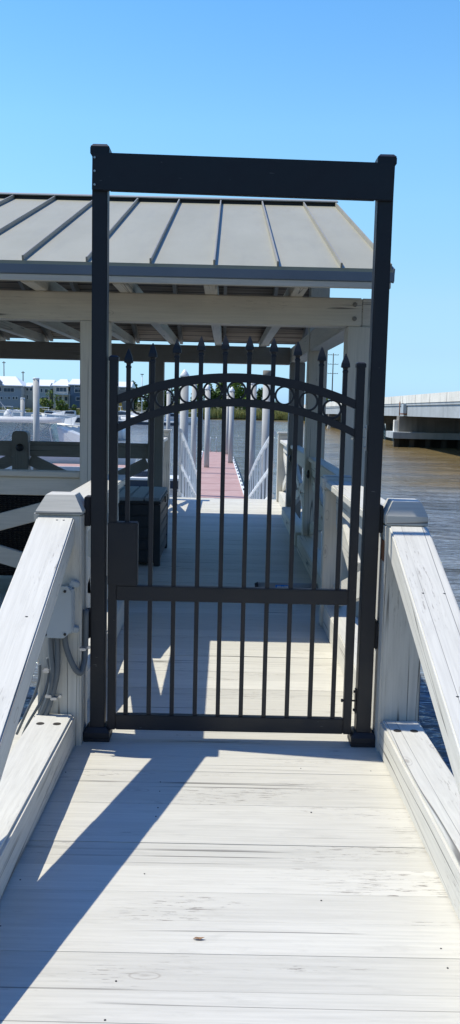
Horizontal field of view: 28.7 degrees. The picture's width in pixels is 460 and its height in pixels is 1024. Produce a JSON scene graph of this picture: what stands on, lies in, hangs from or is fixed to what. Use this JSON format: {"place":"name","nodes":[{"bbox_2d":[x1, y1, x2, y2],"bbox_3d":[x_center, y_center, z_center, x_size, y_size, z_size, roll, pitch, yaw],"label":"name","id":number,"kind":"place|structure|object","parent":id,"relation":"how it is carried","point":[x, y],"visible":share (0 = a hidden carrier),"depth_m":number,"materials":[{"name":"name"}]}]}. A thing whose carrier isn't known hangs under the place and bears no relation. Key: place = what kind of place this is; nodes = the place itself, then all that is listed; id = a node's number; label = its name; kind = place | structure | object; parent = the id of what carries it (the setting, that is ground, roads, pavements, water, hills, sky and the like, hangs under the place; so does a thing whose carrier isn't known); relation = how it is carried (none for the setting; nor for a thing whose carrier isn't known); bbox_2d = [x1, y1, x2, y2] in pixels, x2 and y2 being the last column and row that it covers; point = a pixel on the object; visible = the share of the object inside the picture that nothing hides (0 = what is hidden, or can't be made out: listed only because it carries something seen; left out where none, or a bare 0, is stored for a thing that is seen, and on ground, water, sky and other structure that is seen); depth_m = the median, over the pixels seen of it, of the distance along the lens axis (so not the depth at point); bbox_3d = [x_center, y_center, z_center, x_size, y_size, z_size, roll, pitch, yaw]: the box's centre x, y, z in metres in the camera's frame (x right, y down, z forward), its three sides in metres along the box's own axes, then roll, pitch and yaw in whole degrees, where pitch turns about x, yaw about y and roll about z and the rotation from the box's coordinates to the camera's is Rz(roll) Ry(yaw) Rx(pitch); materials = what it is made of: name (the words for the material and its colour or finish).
{"place":"outdoors","nodes":[
{"label":"outdoors","id":0,"kind":"place"},
{"bbox_2d":[0,495,44,575],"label":"water","id":1,"kind":"structure","parent":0,"point":[16,537],"depth_m":6.78,"materials":[{"name":"liquid"}]},
{"bbox_2d":[0,406,179,416],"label":"shore grass","id":2,"kind":"structure","parent":0,"point":[42,410],"depth_m":213.36,"materials":[{"name":"green plant"}]},
{"bbox_2d":[3,403,385,423],"bbox_3d":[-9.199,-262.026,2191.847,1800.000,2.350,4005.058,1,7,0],"label":"bank","id":3,"kind":"structure","parent":0,"point":[139,409],"depth_m":214.85,"materials":[{"name":"plant"}]},
{"bbox_2d":[0,376,25,408],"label":"waterfront house","id":4,"kind":"structure","parent":3,"relation":"on","point":[12,390],"depth_m":220.07,"materials":[{"name":"blue"}]},
{"bbox_2d":[3,388,14,391],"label":"window","id":5,"kind":"structure","parent":4,"relation":"in","point":[4,389],"depth_m":219.71,"materials":[{"name":"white glass"}]},
{"bbox_2d":[25,383,32,407],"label":"waterfront house","id":6,"kind":"structure","parent":3,"relation":"on","point":[28,395],"depth_m":223.99,"materials":[{"name":"blue"}]},
{"bbox_2d":[31,380,55,407],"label":"waterfront house","id":7,"kind":"structure","parent":3,"relation":"on","point":[44,386],"depth_m":219.99,"materials":[{"name":"teal"}]},
{"bbox_2d":[39,398,47,406],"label":"shrub","id":8,"kind":"object","parent":3,"relation":"on","point":[42,401],"visible":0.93,"depth_m":209.99,"materials":[{"name":"green plant"}]},
{"bbox_2d":[42,399,53,410],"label":"shrub","id":9,"kind":"object","parent":3,"relation":"on","point":[50,402],"visible":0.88,"depth_m":210.01,"materials":[{"name":"green plant"}]},
{"bbox_2d":[46,390,54,409],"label":"palm tree","id":10,"kind":"object","parent":3,"relation":"on","point":[50,394],"visible":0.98,"depth_m":211.96,"materials":[{"name":"green plant"}]},
{"bbox_2d":[55,399,62,410],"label":"shrub","id":11,"kind":"object","parent":3,"relation":"on","point":[59,403],"visible":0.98,"depth_m":210.03,"materials":[{"name":"green plant"}]},
{"bbox_2d":[51,379,69,408],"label":"waterfront house","id":12,"kind":"structure","parent":3,"relation":"on","point":[61,388],"depth_m":217.96,"materials":[{"name":"beige"}]},
{"bbox_2d":[56,387,66,391],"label":"window","id":13,"kind":"structure","parent":12,"relation":"in","point":[63,389],"depth_m":217.73,"materials":[{"name":"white glass"}]},
{"bbox_2d":[60,401,68,410],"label":"shrub","id":14,"kind":"object","parent":3,"relation":"on","point":[65,407],"visible":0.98,"depth_m":210.26,"materials":[{"name":"green plant"}]},
{"bbox_2d":[70,404,76,410],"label":"shrub","id":15,"kind":"object","parent":3,"relation":"on","point":[73,406],"visible":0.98,"depth_m":210.10,"materials":[{"name":"green plant"}]},
{"bbox_2d":[68,379,79,407],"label":"waterfront house","id":16,"kind":"structure","parent":3,"relation":"on","point":[74,384],"depth_m":218.04,"materials":[{"name":"blue"}]},
{"bbox_2d":[119,382,135,409],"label":"waterfront house","id":17,"kind":"structure","parent":3,"relation":"on","point":[122,387],"depth_m":220.39,"materials":[{"name":"grey"}]},
{"bbox_2d":[132,380,138,409],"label":"broadleaf tree","id":18,"kind":"object","parent":3,"relation":"on","point":[135,400],"visible":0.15,"depth_m":237.72,"materials":[{"name":"green plant"}]},
{"bbox_2d":[136,394,148,409],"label":"broadleaf tree","id":19,"kind":"object","parent":3,"relation":"on","point":[145,404],"visible":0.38,"depth_m":232.53,"materials":[{"name":"green plant"}]},
{"bbox_2d":[164,388,173,405],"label":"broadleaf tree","id":20,"kind":"object","parent":3,"relation":"on","point":[165,398],"visible":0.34,"depth_m":229.44,"materials":[{"name":"green plant"}]},
{"bbox_2d":[203,383,221,408],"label":"broadleaf tree","id":21,"kind":"object","parent":3,"relation":"on","point":[214,394],"visible":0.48,"depth_m":228.79,"materials":[{"name":"green plant"}]},
{"bbox_2d":[230,383,245,408],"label":"broadleaf tree","id":22,"kind":"object","parent":3,"relation":"on","point":[239,391],"visible":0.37,"depth_m":226.28,"materials":[{"name":"green plant"}]},
{"bbox_2d":[188,407,304,419],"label":"marsh grass","id":23,"kind":"structure","parent":3,"relation":"on","point":[217,413],"depth_m":213.78,"materials":[{"name":"green plant"}]},
{"bbox_2d":[257,387,262,408],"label":"broadleaf tree","id":24,"kind":"object","parent":3,"relation":"on","point":[259,393],"visible":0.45,"depth_m":237.56,"materials":[{"name":"green plant"}]},
{"bbox_2d":[327,353,338,401],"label":"utility pole","id":25,"kind":"object","parent":3,"relation":"on","point":[332,373],"visible":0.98,"depth_m":326.38,"materials":[{"name":"grey wood"}]},
{"bbox_2d":[0,497,426,760],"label":"pier deck","id":26,"kind":"structure","parent":0,"point":[215,744],"depth_m":5.38,"materials":[{"name":"paint"}]},
{"bbox_2d":[35,491,87,745],"bbox_3d":[-0.736,0.587,3.971,0.197,1.348,0.200,1,7,0],"label":"ramp post","id":27,"kind":"object","parent":26,"relation":"on","point":[72,689],"visible":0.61,"depth_m":3.88,"materials":[{"name":"white paint"}]},
{"bbox_2d":[0,517,73,780],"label":"sloping beam","id":28,"kind":"structure","parent":27,"relation":"attached to","point":[28,605],"depth_m":3.21,"materials":[{"name":"paint"}]},
{"bbox_2d":[16,579,90,734],"bbox_3d":[-0.775,0.713,3.882,0.345,0.865,0.118,1,7,0],"label":"junction box","id":29,"kind":"object","parent":27,"relation":"attached to","point":[62,625],"visible":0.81,"depth_m":3.84,"materials":[{"name":"grey plastic"}]},
{"bbox_2d":[0,431,147,476],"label":"pier railing","id":30,"kind":"object","parent":26,"relation":"on","point":[21,450],"visible":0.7,"depth_m":11.90,"materials":[{"name":"beige paint"}]},
{"bbox_2d":[34,474,124,700],"bbox_3d":[-0.788,0.368,5.130,0.200,0.998,2.204,1,7,0],"label":"pier railing","id":31,"kind":"object","parent":26,"relation":"on","point":[84,490],"visible":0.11,"depth_m":5.18,"materials":[{"name":"white paint"}]},
{"bbox_2d":[118,486,167,565],"bbox_3d":[-0.923,0.115,8.743,0.599,0.631,1.100,1,7,0],"label":"deck box","id":32,"kind":"object","parent":26,"relation":"on","point":[139,504],"visible":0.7,"depth_m":8.22,"materials":[{"name":"plastic"}]},
{"bbox_2d":[147,429,170,498],"bbox_3d":[-1.015,-0.630,13.039,0.200,1.074,1.982,1,7,0],"label":"pier railing","id":33,"kind":"object","parent":26,"relation":"on","point":[166,460],"visible":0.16,"depth_m":13.83,"materials":[{"name":"white paint"}]},
{"bbox_2d":[0,192,394,616],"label":"pavilion","id":34,"kind":"structure","parent":26,"relation":"on","point":[262,273],"depth_m":6.49,"materials":[{"name":"grey paint"}]},
{"bbox_2d":[0,469,79,567],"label":"pier railing","id":35,"kind":"object","parent":34,"relation":"attached to","point":[26,482],"visible":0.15,"depth_m":6.39,"materials":[{"name":"grey paint"}]},
{"bbox_2d":[177,428,275,498],"bbox_3d":[-0.148,-0.510,20.713,1.636,3.136,12.762,1,7,0],"label":"railing","id":36,"kind":"object","parent":26,"relation":"attached to","point":[191,469],"visible":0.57,"depth_m":17.23,"materials":[{"name":"white metal"}]},
{"bbox_2d":[83,144,396,747],"bbox_3d":[0.024,-0.240,3.886,1.305,2.544,0.118,1,7,0],"label":"gate portal","id":37,"kind":"object","parent":26,"relation":"on","point":[242,177],"visible":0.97,"depth_m":3.78,"materials":[{"name":"metal"}]},
{"bbox_2d":[107,335,366,733],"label":"gate","id":38,"kind":"structure","parent":37,"relation":"attached to","point":[122,556],"depth_m":3.92,"materials":[{"name":"metal"}]},
{"bbox_2d":[276,432,287,506],"bbox_3d":[0.824,-0.590,13.051,0.200,1.074,1.982,1,7,0],"label":"pier railing","id":39,"kind":"object","parent":26,"relation":"on","point":[281,469],"visible":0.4,"depth_m":13.81,"materials":[{"name":"white paint"}]},
{"bbox_2d":[255,582,317,587],"bbox_3d":[0.477,0.606,7.247,0.560,0.082,0.082,1,7,0],"label":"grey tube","id":40,"kind":"object","parent":26,"relation":"on","point":[285,585],"visible":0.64,"depth_m":7.22,"materials":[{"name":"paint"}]},
{"bbox_2d":[281,445,303,546],"bbox_3d":[0.803,-0.253,10.700,0.210,0.969,2.426,1,7,0],"label":"pier railing","id":41,"kind":"object","parent":26,"relation":"on","point":[286,513],"visible":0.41,"depth_m":10.79,"materials":[{"name":"grey paint"}]},
{"bbox_2d":[297,457,338,587],"bbox_3d":[0.814,0.080,7.946,0.210,0.969,2.773,1,7,0],"label":"pier railing","id":42,"kind":"object","parent":26,"relation":"on","point":[305,547],"visible":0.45,"depth_m":8.40,"materials":[{"name":"grey paint"}]},
{"bbox_2d":[319,475,385,696],"bbox_3d":[0.722,0.388,5.134,0.220,1.029,2.186,1,7,0],"label":"pier railing","id":43,"kind":"object","parent":26,"relation":"on","point":[329,484],"visible":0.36,"depth_m":5.93,"materials":[{"name":"white paint"}]},
{"bbox_2d":[371,498,427,750],"bbox_3d":[0.740,0.618,3.981,0.184,1.351,0.190,1,7,0],"label":"ramp post","id":44,"kind":"object","parent":26,"relation":"on","point":[396,681],"visible":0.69,"depth_m":3.89,"materials":[{"name":"white paint"},{"name":"painted wood"}]},
{"bbox_2d":[388,526,459,794],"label":"sloping beam","id":45,"kind":"structure","parent":44,"relation":"attached to","point":[431,607],"depth_m":3.23,"materials":[{"name":"paint"}]},
{"bbox_2d":[0,755,459,1023],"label":"ramp deck","id":46,"kind":"structure","parent":0,"point":[293,891],"depth_m":2.66,"materials":[{"name":"paint"}]},
{"bbox_2d":[0,714,73,898],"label":"kerb beam","id":47,"kind":"structure","parent":46,"relation":"on","point":[38,755],"depth_m":3.23,"materials":[{"name":"paint"}]},
{"bbox_2d":[379,721,459,920],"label":"kerb beam","id":48,"kind":"structure","parent":46,"relation":"on","point":[421,775],"depth_m":3.19,"materials":[{"name":"paint"}]},
{"bbox_2d":[0,420,459,775],"bbox_3d":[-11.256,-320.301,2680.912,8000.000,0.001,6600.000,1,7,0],"label":"water","id":49,"kind":"structure","parent":0,"point":[429,478],"depth_m":50.99,"materials":[{"name":"brown liquid"}]},
{"bbox_2d":[0,406,32,416],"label":"motor boat","id":50,"kind":"object","parent":49,"relation":"on","point":[27,414],"visible":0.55,"depth_m":187.86,"materials":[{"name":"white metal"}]},
{"bbox_2d":[20,398,24,430],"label":"mooring pile","id":51,"kind":"object","parent":49,"relation":"in","point":[22,404],"visible":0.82,"depth_m":69.38,"materials":[{"name":"white"}]},
{"bbox_2d":[33,378,39,469],"bbox_3d":[-10.047,-4.021,46.714,0.339,5.821,0.339,1,7,0],"label":"mooring pile","id":52,"kind":"object","parent":49,"relation":"in","point":[36,428],"visible":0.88,"depth_m":46.44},
{"bbox_2d":[31,407,73,416],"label":"motor boat","id":53,"kind":"object","parent":49,"relation":"on","point":[49,412],"visible":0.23,"depth_m":169.91,"materials":[{"name":"white metal"}]},
{"bbox_2d":[41,407,79,418],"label":"motor boat","id":54,"kind":"object","parent":49,"relation":"on","point":[68,414],"visible":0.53,"depth_m":165.99,"materials":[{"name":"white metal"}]},
{"bbox_2d":[0,402,135,464],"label":"motor boat","id":55,"kind":"object","parent":49,"relation":"on","point":[65,434],"visible":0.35,"depth_m":50.17,"materials":[{"name":"white metal"}]},
{"bbox_2d":[5,463,146,470],"bbox_3d":[-11.882,-2.258,48.254,15.000,0.670,2.350,1,7,0],"label":"floating dock","id":56,"kind":"object","parent":49,"relation":"on","point":[71,467],"visible":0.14,"depth_m":47.10,"materials":[{"name":"white metal"}]},
{"bbox_2d":[40,413,125,439],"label":"motor boat","id":57,"kind":"object","parent":49,"relation":"on","point":[73,423],"visible":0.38,"depth_m":90.87,"materials":[{"name":"white metal"}]},
{"bbox_2d":[118,406,139,419],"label":"motor boat","id":58,"kind":"object","parent":49,"relation":"on","point":[122,413],"visible":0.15,"depth_m":155.98,"materials":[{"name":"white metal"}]},
{"bbox_2d":[118,408,165,420],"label":"motor boat","id":59,"kind":"object","parent":49,"relation":"on","point":[124,417],"visible":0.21,"depth_m":155.03,"materials":[{"name":"white metal"}]},
{"bbox_2d":[118,420,173,425],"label":"marina dock","id":60,"kind":"object","parent":49,"relation":"on","point":[146,423],"visible":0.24,"depth_m":151.70,"materials":[{"name":"white metal"}]},
{"bbox_2d":[124,475,189,487],"bbox_3d":[-5.454,-1.383,42.300,7.200,0.650,2.000,1,7,0],"label":"floating dock","id":61,"kind":"object","parent":49,"relation":"on","point":[139,481],"visible":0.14,"depth_m":41.41,"materials":[{"name":"white metal"}]},
{"bbox_2d":[166,391,170,428],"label":"mooring pile","id":62,"kind":"object","parent":49,"relation":"in","point":[168,415],"visible":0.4,"depth_m":61.51,"materials":[{"name":"white"}]},
{"bbox_2d":[165,412,197,424],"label":"motor boat","id":63,"kind":"object","parent":49,"relation":"on","point":[172,418],"visible":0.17,"depth_m":158.28,"materials":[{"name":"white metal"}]},
{"bbox_2d":[180,369,188,496],"bbox_3d":[-1.752,-2.366,33.955,0.353,5.972,0.353,1,7,0],"label":"mooring pile","id":64,"kind":"object","parent":49,"relation":"in","point":[184,414],"visible":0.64,"depth_m":33.69,"materials":[{"name":"white"}]},
{"bbox_2d":[191,384,196,481],"bbox_3d":[-1.820,-3.559,44.890,0.273,5.713,0.273,1,7,0],"label":"mooring pile","id":65,"kind":"object","parent":49,"relation":"in","point":[193,429],"visible":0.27,"depth_m":44.72,"materials":[{"name":"white"}]},
{"bbox_2d":[202,409,202,438],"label":"mooring pile","id":66,"kind":"object","parent":49,"relation":"in","point":[202,423],"visible":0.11,"depth_m":74.58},
{"bbox_2d":[204,384,210,467],"bbox_3d":[-1.246,-4.036,48.864,0.314,5.731,0.314,1,7,0],"label":"mooring pile","id":67,"kind":"object","parent":49,"relation":"in","point":[207,430],"visible":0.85,"depth_m":48.71,"materials":[{"name":"white"}]},
{"bbox_2d":[194,437,243,498],"bbox_3d":[-0.640,-2.291,46.187,2.150,1.737,37.889,1,7,-1],"label":"gangway","id":68,"kind":"object","parent":49,"relation":"on","point":[210,481],"visible":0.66,"depth_m":41.81,"materials":[{"name":"pink wood"}]},
{"bbox_2d":[225,395,228,453],"bbox_3d":[-0.195,-5.387,61.800,0.251,5.358,0.251,1,7,0],"label":"mooring pile","id":69,"kind":"object","parent":49,"relation":"in","point":[227,424],"visible":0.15,"depth_m":61.64,"materials":[{"name":"white"}]},
{"bbox_2d":[228,387,234,462],"bbox_3d":[0.058,-4.475,52.846,0.324,5.706,0.323,1,7,0],"label":"mooring pile","id":70,"kind":"object","parent":49,"relation":"in","point":[231,430],"visible":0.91,"depth_m":52.69,"materials":[{"name":"white"}]},
{"bbox_2d":[249,383,256,492],"bbox_3d":[0.983,-2.878,39.948,0.289,5.672,0.289,1,7,0],"label":"mooring pile","id":71,"kind":"object","parent":49,"relation":"in","point":[252,435],"visible":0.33,"depth_m":39.77,"materials":[{"name":"white"}]},
{"bbox_2d":[260,370,270,498],"bbox_3d":[1.302,-2.173,32.983,0.346,5.959,0.346,1,7,0],"label":"mooring pile","id":72,"kind":"object","parent":49,"relation":"in","point":[265,422],"visible":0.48,"depth_m":32.74,"materials":[{"name":"concrete"}]},
{"bbox_2d":[327,414,384,429],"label":"bridge pier","id":73,"kind":"structure","parent":49,"relation":"in","point":[333,415],"depth_m":152.73,"materials":[{"name":"concrete"}]},
{"bbox_2d":[384,416,396,438],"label":"bridge pier","id":74,"kind":"structure","parent":49,"relation":"in","point":[388,420],"depth_m":110.99,"materials":[{"name":"concrete"}]},
{"bbox_2d":[386,416,459,448],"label":"bridge pier","id":75,"kind":"structure","parent":49,"relation":"in","point":[425,432],"depth_m":89.97,"materials":[{"name":"concrete"}]},
{"bbox_2d":[304,391,459,417],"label":"road bridge","id":76,"kind":"structure","parent":75,"relation":"on","point":[444,404],"depth_m":79.98,"materials":[{"name":"concrete"}]},
{"bbox_2d":[399,402,406,415],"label":"utility cabinet","id":77,"kind":"object","parent":76,"relation":"attached to","point":[403,409],"visible":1,"depth_m":87.76,"materials":[{"name":"grey plastic"}]},
{"bbox_2d":[0,0,459,404],"label":"sky","id":78,"kind":"structure","parent":0,"point":[326,80],"materials":[{"name":"blue"}]}
]}

